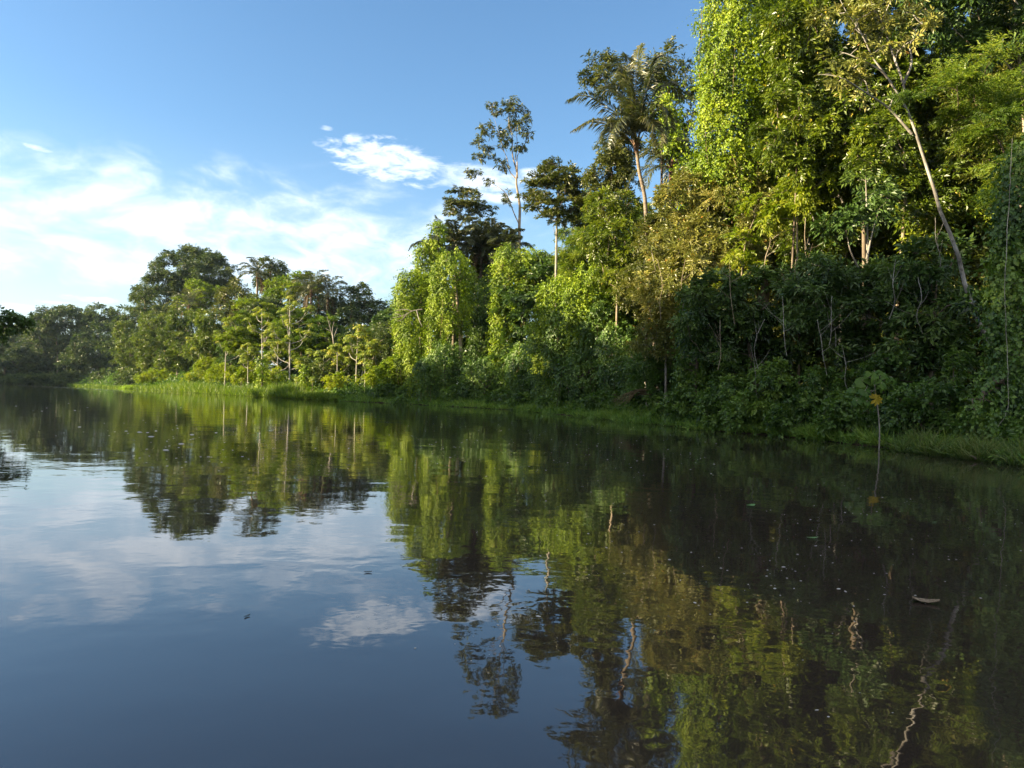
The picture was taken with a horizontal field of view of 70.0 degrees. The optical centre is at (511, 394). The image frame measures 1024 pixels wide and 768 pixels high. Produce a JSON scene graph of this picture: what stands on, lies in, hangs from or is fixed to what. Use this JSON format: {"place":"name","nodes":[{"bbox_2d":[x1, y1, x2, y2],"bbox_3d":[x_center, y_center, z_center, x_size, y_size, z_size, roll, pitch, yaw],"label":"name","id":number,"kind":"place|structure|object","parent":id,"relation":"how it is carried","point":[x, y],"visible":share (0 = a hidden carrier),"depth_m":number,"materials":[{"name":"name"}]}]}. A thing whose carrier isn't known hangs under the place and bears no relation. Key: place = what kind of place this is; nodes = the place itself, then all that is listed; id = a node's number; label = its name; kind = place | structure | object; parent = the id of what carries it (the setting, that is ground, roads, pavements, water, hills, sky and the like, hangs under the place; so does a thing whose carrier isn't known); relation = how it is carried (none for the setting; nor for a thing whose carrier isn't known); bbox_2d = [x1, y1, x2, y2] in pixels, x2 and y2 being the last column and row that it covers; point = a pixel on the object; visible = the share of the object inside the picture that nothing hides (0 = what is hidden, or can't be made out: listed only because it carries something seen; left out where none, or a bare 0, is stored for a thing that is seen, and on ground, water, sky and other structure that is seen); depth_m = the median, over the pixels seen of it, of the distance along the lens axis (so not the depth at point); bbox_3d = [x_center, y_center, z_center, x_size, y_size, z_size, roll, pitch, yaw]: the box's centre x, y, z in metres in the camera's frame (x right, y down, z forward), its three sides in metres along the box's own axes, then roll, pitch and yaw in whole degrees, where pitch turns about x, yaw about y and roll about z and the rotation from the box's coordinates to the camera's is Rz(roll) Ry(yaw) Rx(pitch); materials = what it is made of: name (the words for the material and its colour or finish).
{"place":"outdoors","nodes":[
{"label":"outdoors","id":0,"kind":"place"},
{"bbox_2d":[0,0,968,386],"label":"sky","id":1,"kind":"structure","parent":0,"point":[314,136],"materials":[{"name":"blue"}]},
{"bbox_2d":[0,384,1023,767],"bbox_3d":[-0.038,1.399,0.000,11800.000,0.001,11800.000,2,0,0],"label":"river water","id":2,"kind":"structure","parent":0,"point":[134,588],"depth_m":5.17,"materials":[{"name":"blue liquid"}]},
{"bbox_2d":[285,390,1023,465],"bbox_3d":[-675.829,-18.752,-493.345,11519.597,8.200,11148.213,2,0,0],"label":"ground","id":3,"kind":"structure","parent":0,"point":[857,442],"depth_m":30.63,"materials":[{"name":"green plant"}]},
{"bbox_2d":[0,304,36,346],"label":"overhanging tree","id":4,"kind":"object","parent":3,"relation":"on","point":[9,318],"visible":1,"depth_m":63.75,"materials":[{"name":"green plant"}]},
{"bbox_2d":[1,371,69,384],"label":"waterside bush","id":5,"kind":"object","parent":3,"relation":"on","point":[31,378],"visible":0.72,"depth_m":317.00,"materials":[{"name":"green plant"}]},
{"bbox_2d":[0,336,87,374],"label":"bank tree","id":6,"kind":"object","parent":3,"relation":"on","point":[20,355],"visible":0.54,"depth_m":342.06,"materials":[{"name":"green plant"}]},
{"bbox_2d":[20,305,92,371],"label":"tree","id":7,"kind":"object","parent":3,"relation":"on","point":[47,325],"visible":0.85,"depth_m":335.91,"materials":[{"name":"green plant"}]},
{"bbox_2d":[53,325,117,376],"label":"tree","id":8,"kind":"object","parent":3,"relation":"on","point":[93,358],"visible":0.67,"depth_m":314.27,"materials":[{"name":"green plant"}]},
{"bbox_2d":[67,301,122,353],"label":"tree","id":9,"kind":"object","parent":3,"relation":"on","point":[88,316],"visible":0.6,"depth_m":338.81,"materials":[{"name":"green plant"}]},
{"bbox_2d":[94,304,139,369],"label":"tree","id":10,"kind":"object","parent":3,"relation":"on","point":[107,344],"visible":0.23,"depth_m":296.99,"materials":[{"name":"green plant"}]},
{"bbox_2d":[110,319,153,376],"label":"sunlit tree","id":11,"kind":"object","parent":3,"relation":"on","point":[131,362],"visible":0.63,"depth_m":249.64,"materials":[{"name":"green plant"}]},
{"bbox_2d":[128,310,175,377],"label":"sunlit tree","id":12,"kind":"object","parent":3,"relation":"on","point":[148,335],"visible":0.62,"depth_m":219.84,"materials":[{"name":"green plant"}]},
{"bbox_2d":[153,305,207,376],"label":"sunlit tree","id":13,"kind":"object","parent":3,"relation":"on","point":[177,346],"visible":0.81,"depth_m":196.31,"materials":[{"name":"green plant"}]},
{"bbox_2d":[129,243,241,318],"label":"dome tree","id":14,"kind":"object","parent":3,"relation":"on","point":[197,262],"visible":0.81,"depth_m":245.29,"materials":[{"name":"green plant"}]},
{"bbox_2d":[162,288,212,330],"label":"palm","id":15,"kind":"object","parent":3,"relation":"on","point":[191,298],"visible":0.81,"depth_m":223.99,"materials":[{"name":"green plant"}]},
{"bbox_2d":[169,277,219,316],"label":"light tree","id":16,"kind":"object","parent":3,"relation":"on","point":[193,284],"visible":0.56,"depth_m":234.11,"materials":[{"name":"green plant"}]},
{"bbox_2d":[179,307,225,368],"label":"sunlit tree","id":17,"kind":"object","parent":3,"relation":"on","point":[203,321],"visible":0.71,"depth_m":168.25,"materials":[{"name":"green plant"}]},
{"bbox_2d":[67,380,347,400],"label":"bank grass","id":18,"kind":"structure","parent":3,"relation":"on","point":[292,390],"depth_m":117.06,"materials":[{"name":"green plant"}]},
{"bbox_2d":[207,276,258,333],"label":"tree","id":19,"kind":"object","parent":3,"relation":"on","point":[234,290],"visible":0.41,"depth_m":183.31,"materials":[{"name":"green plant"}]},
{"bbox_2d":[213,294,286,372],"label":"tiered tree","id":20,"kind":"object","parent":3,"relation":"on","point":[240,334],"visible":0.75,"depth_m":138.05,"materials":[{"name":"green plant"}]},
{"bbox_2d":[237,257,279,358],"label":"palm","id":21,"kind":"object","parent":3,"relation":"on","point":[258,266],"visible":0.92,"depth_m":189.17,"materials":[{"name":"green plant"}]},
{"bbox_2d":[251,255,290,369],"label":"tree","id":22,"kind":"object","parent":3,"relation":"on","point":[279,265],"visible":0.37,"depth_m":193.69,"materials":[{"name":"green plant"}]},
{"bbox_2d":[222,294,342,357],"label":"tree","id":23,"kind":"object","parent":3,"relation":"on","point":[267,300],"visible":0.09,"depth_m":170.72,"materials":[{"name":"green plant"}]},
{"bbox_2d":[262,295,316,379],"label":"cecropia","id":24,"kind":"object","parent":3,"relation":"on","point":[290,307],"visible":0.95,"depth_m":117.98,"materials":[{"name":"green plant"}]},
{"bbox_2d":[261,270,326,309],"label":"tree","id":25,"kind":"object","parent":3,"relation":"on","point":[279,293],"visible":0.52,"depth_m":177.72,"materials":[{"name":"green plant"}]},
{"bbox_2d":[259,303,329,362],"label":"tiered tree","id":26,"kind":"object","parent":3,"relation":"on","point":[283,331],"visible":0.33,"depth_m":128.59,"materials":[{"name":"green plant"}]},
{"bbox_2d":[285,269,335,314],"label":"palm","id":27,"kind":"object","parent":3,"relation":"on","point":[306,285],"visible":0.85,"depth_m":168.89,"materials":[{"name":"green plant"}]},
{"bbox_2d":[291,311,349,370],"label":"tiered tree","id":28,"kind":"object","parent":3,"relation":"on","point":[317,340],"visible":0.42,"depth_m":124.82,"materials":[{"name":"green plant"}]},
{"bbox_2d":[300,274,354,324],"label":"palm","id":29,"kind":"object","parent":3,"relation":"on","point":[326,297],"visible":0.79,"depth_m":170.71,"materials":[{"name":"green plant"}]},
{"bbox_2d":[309,281,388,330],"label":"tree","id":30,"kind":"object","parent":3,"relation":"on","point":[353,313],"visible":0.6,"depth_m":172.02,"materials":[{"name":"green plant"}]},
{"bbox_2d":[303,319,399,386],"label":"shaded tree","id":31,"kind":"object","parent":3,"relation":"on","point":[383,334],"visible":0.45,"depth_m":106.57,"materials":[{"name":"plant"}]},
{"bbox_2d":[374,354,411,391],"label":"meadow bush","id":32,"kind":"object","parent":3,"relation":"on","point":[390,376],"visible":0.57,"depth_m":89.35,"materials":[{"name":"green plant"}]},
{"bbox_2d":[385,267,433,397],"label":"tree","id":33,"kind":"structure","parent":3,"relation":"on","point":[403,303],"depth_m":84.99,"materials":[{"name":"green plant"}]},
{"bbox_2d":[407,219,450,370],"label":"tree","id":34,"kind":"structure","parent":3,"relation":"on","point":[432,245],"depth_m":87.35,"materials":[{"name":"green plant"}]},
{"bbox_2d":[404,338,475,401],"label":"dark vine mound","id":35,"kind":"object","parent":3,"relation":"on","point":[450,359],"visible":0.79,"depth_m":79.85,"materials":[{"name":"green plant"}]},
{"bbox_2d":[419,246,485,395],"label":"tree","id":36,"kind":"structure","parent":3,"relation":"on","point":[462,307],"depth_m":82.88,"materials":[{"name":"green plant"}]},
{"bbox_2d":[439,216,484,349],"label":"clump palm","id":37,"kind":"object","parent":3,"relation":"on","point":[457,233],"visible":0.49,"depth_m":90.14,"materials":[{"name":"plant"}]},
{"bbox_2d":[442,185,499,336],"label":"umbrella tree","id":38,"kind":"object","parent":3,"relation":"on","point":[466,203],"visible":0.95,"depth_m":95.44,"materials":[{"name":"green plant"}]},
{"bbox_2d":[423,256,529,385],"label":"forest tree","id":39,"kind":"object","parent":3,"relation":"on","point":[484,274],"visible":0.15,"depth_m":91.86,"materials":[{"name":"green plant"}]},
{"bbox_2d":[465,277,495,389],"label":"dark vine mound","id":40,"kind":"object","parent":3,"relation":"on","point":[478,330],"visible":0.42,"depth_m":89.53,"materials":[{"name":"green plant"}]},
{"bbox_2d":[450,221,512,358],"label":"clump palm","id":41,"kind":"object","parent":3,"relation":"on","point":[479,240],"visible":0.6,"depth_m":90.77,"materials":[{"name":"plant"}]},
{"bbox_2d":[451,355,514,399],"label":"dark vine mound","id":42,"kind":"object","parent":3,"relation":"on","point":[489,367],"visible":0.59,"depth_m":76.17,"materials":[{"name":"green plant"}]},
{"bbox_2d":[463,95,533,384],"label":"tall thin tree","id":43,"kind":"object","parent":3,"relation":"on","point":[501,135],"visible":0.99,"depth_m":96.86,"materials":[{"name":"green plant"}]},
{"bbox_2d":[479,227,533,388],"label":"clump palm","id":44,"kind":"object","parent":3,"relation":"on","point":[508,235],"visible":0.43,"depth_m":89.05,"materials":[{"name":"plant"}]},
{"bbox_2d":[2,347,1023,448],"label":"undergrowth","id":45,"kind":"object","parent":3,"relation":"on","point":[359,388],"visible":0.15,"depth_m":45.40,"materials":[{"name":"green plant"}]},
{"bbox_2d":[482,242,554,387],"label":"tree","id":46,"kind":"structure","parent":3,"relation":"on","point":[503,254],"depth_m":81.18,"materials":[{"name":"green plant"}]},
{"bbox_2d":[496,340,548,398],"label":"dark vine mound","id":47,"kind":"object","parent":3,"relation":"on","point":[511,361],"visible":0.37,"depth_m":71.49,"materials":[{"name":"green plant"}]},
{"bbox_2d":[489,253,575,384],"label":"forest tree","id":48,"kind":"object","parent":3,"relation":"on","point":[521,310],"visible":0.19,"depth_m":79.56,"materials":[{"name":"green plant"}]},
{"bbox_2d":[516,270,587,396],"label":"vine covered tree","id":49,"kind":"object","parent":3,"relation":"on","point":[552,289],"visible":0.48,"depth_m":59.89,"materials":[{"name":"green plant"}]},
{"bbox_2d":[515,155,598,305],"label":"umbrella tree","id":50,"kind":"object","parent":3,"relation":"on","point":[566,183],"visible":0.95,"depth_m":62.59,"materials":[{"name":"green plant"}]},
{"bbox_2d":[515,292,651,409],"bbox_3d":[6.131,-3.204,56.872,6.857,9.680,19.040,2,0,-30],"label":"dark vine mound","id":51,"kind":"object","parent":3,"relation":"on","point":[567,376],"visible":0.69,"depth_m":55.71,"materials":[{"name":"green plant"}]},
{"bbox_2d":[552,257,635,391],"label":"vine covered tree","id":52,"kind":"object","parent":3,"relation":"on","point":[577,296],"visible":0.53,"depth_m":56.40,"materials":[{"name":"green plant"}]},
{"bbox_2d":[549,190,656,301],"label":"bamboo like tree","id":53,"kind":"object","parent":3,"relation":"on","point":[574,258],"visible":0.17,"depth_m":68.97,"materials":[{"name":"green plant"}]},
{"bbox_2d":[576,47,640,244],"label":"canopy tree","id":54,"kind":"object","parent":3,"relation":"on","point":[595,81],"visible":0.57,"depth_m":67.93,"materials":[{"name":"green plant"}]},
{"bbox_2d":[580,136,645,253],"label":"green tree","id":55,"kind":"object","parent":3,"relation":"on","point":[619,157],"visible":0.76,"depth_m":59.48,"materials":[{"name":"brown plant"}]},
{"bbox_2d":[573,185,657,395],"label":"sunlit tree","id":56,"kind":"object","parent":3,"relation":"on","point":[615,225],"visible":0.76,"depth_m":54.56,"materials":[{"name":"green plant"}]},
{"bbox_2d":[565,43,687,402],"bbox_3d":[7.391,-10.837,47.727,8.548,24.758,5.368,2,0,0],"label":"tall palm","id":57,"kind":"object","parent":3,"relation":"on","point":[636,119],"visible":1,"depth_m":47.68,"materials":[{"name":"green plant"}]},
{"bbox_2d":[610,194,679,405],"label":"sunlit tree","id":58,"kind":"object","parent":3,"relation":"on","point":[623,300],"visible":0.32,"depth_m":46.83,"materials":[{"name":"green plant"}]},
{"bbox_2d":[622,344,687,412],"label":"dark tree","id":59,"kind":"object","parent":3,"relation":"on","point":[654,368],"visible":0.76,"depth_m":43.59,"materials":[{"name":"green plant"}]},
{"bbox_2d":[622,278,691,397],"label":"olive tree","id":60,"kind":"object","parent":3,"relation":"on","point":[636,342],"visible":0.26,"depth_m":41.86,"materials":[{"name":"green plant"}]},
{"bbox_2d":[626,137,699,294],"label":"dark palm","id":61,"kind":"object","parent":3,"relation":"on","point":[660,156],"visible":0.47,"depth_m":53.46,"materials":[{"name":"green plant"}]},
{"bbox_2d":[639,35,699,182],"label":"canopy tree","id":62,"kind":"object","parent":3,"relation":"on","point":[665,78],"visible":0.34,"depth_m":54.76,"materials":[{"name":"green plant"}]},
{"bbox_2d":[646,83,693,241],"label":"creeper topped tree","id":63,"kind":"object","parent":3,"relation":"on","point":[666,100],"visible":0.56,"depth_m":52.55,"materials":[{"name":"green plant"}]},
{"bbox_2d":[661,367,714,421],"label":"riverside shrub","id":64,"kind":"object","parent":3,"relation":"on","point":[682,394],"visible":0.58,"depth_m":36.91,"materials":[{"name":"green plant"}]},
{"bbox_2d":[664,283,735,418],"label":"creeper column","id":65,"kind":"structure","parent":3,"relation":"on","point":[706,369],"depth_m":37.15,"materials":[{"name":"green plant"}]},
{"bbox_2d":[689,373,750,430],"bbox_3d":[9.668,0.538,33.672,2.898,3.020,2.981,2,0,31],"label":"riverside shrub","id":66,"kind":"object","parent":3,"relation":"on","point":[709,396],"visible":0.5,"depth_m":33.29,"materials":[{"name":"green plant"}]},
{"bbox_2d":[667,150,780,385],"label":"vine covered tree","id":67,"kind":"object","parent":3,"relation":"on","point":[691,166],"visible":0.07,"depth_m":42.65,"materials":[{"name":"plant"}]},
{"bbox_2d":[629,149,824,362],"bbox_3d":[11.714,-5.904,40.569,10.474,15.163,6.364,2,0,0],"label":"olive tree","id":68,"kind":"object","parent":3,"relation":"on","point":[695,218],"visible":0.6,"depth_m":40.14,"materials":[{"name":"green plant"}]},
{"bbox_2d":[707,352,766,390],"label":"riverside shrub","id":69,"kind":"object","parent":3,"relation":"on","point":[714,375],"visible":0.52,"depth_m":34.90,"materials":[{"name":"green plant"}]},
{"bbox_2d":[707,192,768,372],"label":"bright leaf tree","id":70,"kind":"object","parent":3,"relation":"on","point":[741,260],"visible":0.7,"depth_m":36.82,"materials":[{"name":"green plant"}]},
{"bbox_2d":[717,387,775,432],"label":"riverside shrub","id":71,"kind":"object","parent":3,"relation":"on","point":[730,413],"visible":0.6,"depth_m":31.22,"materials":[{"name":"green plant"}]},
{"bbox_2d":[665,261,832,400],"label":"dark tree","id":72,"kind":"object","parent":3,"relation":"on","point":[745,311],"visible":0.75,"depth_m":34.49,"materials":[{"name":"green plant"}]},
{"bbox_2d":[673,0,840,396],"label":"vine covered tree","id":73,"kind":"object","parent":3,"relation":"on","point":[725,67],"visible":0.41,"depth_m":39.68,"materials":[{"name":"green plant"}]},
{"bbox_2d":[741,356,799,428],"bbox_3d":[11.078,0.069,30.924,2.761,3.436,2.460,2,0,0],"label":"riverside shrub","id":74,"kind":"object","parent":3,"relation":"on","point":[784,388],"visible":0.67,"depth_m":30.49,"materials":[{"name":"green plant"}]},
{"bbox_2d":[688,76,876,402],"bbox_3d":[18.231,-9.707,47.176,13.265,23.403,12.027,2,0,8],"label":"forest tree","id":75,"kind":"object","parent":3,"relation":"on","point":[813,345],"visible":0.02,"depth_m":45.41,"materials":[{"name":"green plant"}]},
{"bbox_2d":[762,388,822,437],"bbox_3d":[11.403,1.002,29.358,2.676,2.664,2.151,2,0,0],"label":"riverside shrub","id":76,"kind":"object","parent":3,"relation":"on","point":[779,416],"visible":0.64,"depth_m":29.00,"materials":[{"name":"green plant"}]},
{"bbox_2d":[750,161,838,384],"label":"bright leaf tree","id":77,"kind":"object","parent":3,"relation":"on","point":[805,191],"visible":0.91,"depth_m":36.11,"materials":[{"name":"green plant"}]},
{"bbox_2d":[747,75,847,378],"bbox_3d":[14.103,-6.827,36.067,5.135,16.989,3.223,2,0,-17],"label":"broad leaf tree","id":78,"kind":"object","parent":3,"relation":"on","point":[790,150],"visible":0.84,"depth_m":35.64,"materials":[{"name":"green plant"}]},
{"bbox_2d":[787,364,847,427],"bbox_3d":[12.274,0.286,29.194,2.361,3.016,2.276,2,0,22],"label":"riverside shrub","id":79,"kind":"object","parent":3,"relation":"on","point":[811,378],"visible":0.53,"depth_m":29.06,"materials":[{"name":"green plant"}]},
{"bbox_2d":[759,132,928,378],"bbox_3d":[17.484,-6.109,37.955,9.449,15.478,5.132,2,0,0],"label":"mixed tree","id":80,"kind":"object","parent":3,"relation":"on","point":[824,194],"visible":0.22,"depth_m":37.63,"materials":[{"name":"green plant"}]},
{"bbox_2d":[810,390,882,440],"bbox_3d":[12.172,0.935,26.518,2.480,2.248,2.305,2,0,0],"label":"riverside shrub","id":81,"kind":"object","parent":3,"relation":"on","point":[842,404],"visible":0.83,"depth_m":26.19,"materials":[{"name":"green plant"}]},
{"bbox_2d":[743,0,963,344],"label":"broad leaf tree","id":82,"kind":"object","parent":3,"relation":"on","point":[836,110],"visible":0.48,"depth_m":35.59,"materials":[{"name":"green plant"}]},
{"bbox_2d":[777,166,946,413],"bbox_3d":[14.721,-4.155,30.684,7.426,11.449,4.244,2,0,0],"label":"dark tree","id":83,"kind":"object","parent":3,"relation":"on","point":[833,280],"visible":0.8,"depth_m":30.45,"materials":[{"name":"green plant"}]},
{"bbox_2d":[833,362,891,412],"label":"riverside shrub","id":84,"kind":"object","parent":3,"relation":"on","point":[840,383],"visible":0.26,"depth_m":28.36,"materials":[{"name":"green plant"}]},
{"bbox_2d":[846,370,896,448],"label":"cecropia sapling","id":85,"kind":"object","parent":3,"relation":"on","point":[859,388],"visible":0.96,"depth_m":22.78,"materials":[{"name":"green plant"}]},
{"bbox_2d":[771,26,978,394],"bbox_3d":[22.396,-10.243,44.083,12.985,24.080,13.894,2,0,32],"label":"forest tree","id":86,"kind":"object","parent":3,"relation":"on","point":[818,354],"visible":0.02,"depth_m":42.05,"materials":[{"name":"green plant"}]},
{"bbox_2d":[854,347,917,423],"bbox_3d":[14.355,-0.054,28.044,2.098,3.555,1.910,2,0,-43],"label":"riverside shrub","id":87,"kind":"object","parent":3,"relation":"on","point":[881,357],"visible":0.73,"depth_m":27.78,"materials":[{"name":"green plant"}]},
{"bbox_2d":[861,381,933,444],"bbox_3d":[13.053,0.695,24.326,2.188,2.275,1.920,2,0,0],"label":"riverside shrub","id":88,"kind":"object","parent":3,"relation":"on","point":[888,409],"visible":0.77,"depth_m":24.12,"materials":[{"name":"green plant"}]},
{"bbox_2d":[801,0,999,361],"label":"leaning tree","id":89,"kind":"object","parent":3,"relation":"on","point":[872,7],"visible":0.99,"depth_m":26.16,"materials":[{"name":"green plant"}]},
{"bbox_2d":[839,109,974,401],"bbox_3d":[17.808,-5.679,33.044,6.323,14.719,3.154,2,0,0],"label":"mixed tree","id":90,"kind":"object","parent":3,"relation":"on","point":[909,179],"visible":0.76,"depth_m":32.72,"materials":[{"name":"green plant"}]},
{"bbox_2d":[867,228,991,408],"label":"dark tree","id":91,"kind":"object","parent":3,"relation":"on","point":[941,337],"visible":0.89,"depth_m":27.51,"materials":[{"name":"green plant"}]},
{"bbox_2d":[893,376,971,437],"bbox_3d":[13.573,0.688,23.800,2.169,2.593,2.064,2,0,0],"label":"riverside shrub","id":92,"kind":"object","parent":3,"relation":"on","point":[914,400],"visible":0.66,"depth_m":23.44,"materials":[{"name":"green plant"}]},
{"bbox_2d":[852,0,1017,403],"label":"forest tree","id":93,"kind":"object","parent":3,"relation":"on","point":[931,139],"depth_m":38.22,"materials":[{"name":"green plant"}]},
{"bbox_2d":[887,157,999,380],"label":"green tree","id":94,"kind":"object","parent":3,"relation":"on","point":[920,215],"visible":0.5,"depth_m":32.22,"materials":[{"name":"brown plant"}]},
{"bbox_2d":[879,418,1023,466],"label":"shore grass","id":95,"kind":"structure","parent":3,"relation":"on","point":[964,450],"depth_m":19.38,"materials":[{"name":"green plant"}]},
{"bbox_2d":[884,0,1023,131],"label":"broad leaf tree","id":96,"kind":"object","parent":3,"relation":"on","point":[962,39],"visible":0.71,"depth_m":28.87,"materials":[{"name":"green plant"}]},
{"bbox_2d":[933,346,975,400],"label":"bright leaf tree","id":97,"kind":"object","parent":3,"relation":"on","point":[959,362],"visible":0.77,"depth_m":23.96,"materials":[{"name":"green plant"}]},
{"bbox_2d":[886,30,1023,223],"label":"feathery tree","id":98,"kind":"object","parent":3,"relation":"on","point":[1005,107],"visible":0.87,"depth_m":24.72,"materials":[{"name":"green plant"}]},
{"bbox_2d":[900,1,1023,373],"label":"forest tree","id":99,"kind":"object","parent":3,"relation":"on","point":[977,254],"visible":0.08,"depth_m":32.84,"materials":[{"name":"green plant"}]},
{"bbox_2d":[953,132,1023,444],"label":"vine curtain tree","id":100,"kind":"object","parent":3,"relation":"on","point":[1012,299],"visible":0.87,"depth_m":21.33,"materials":[{"name":"green plant"}]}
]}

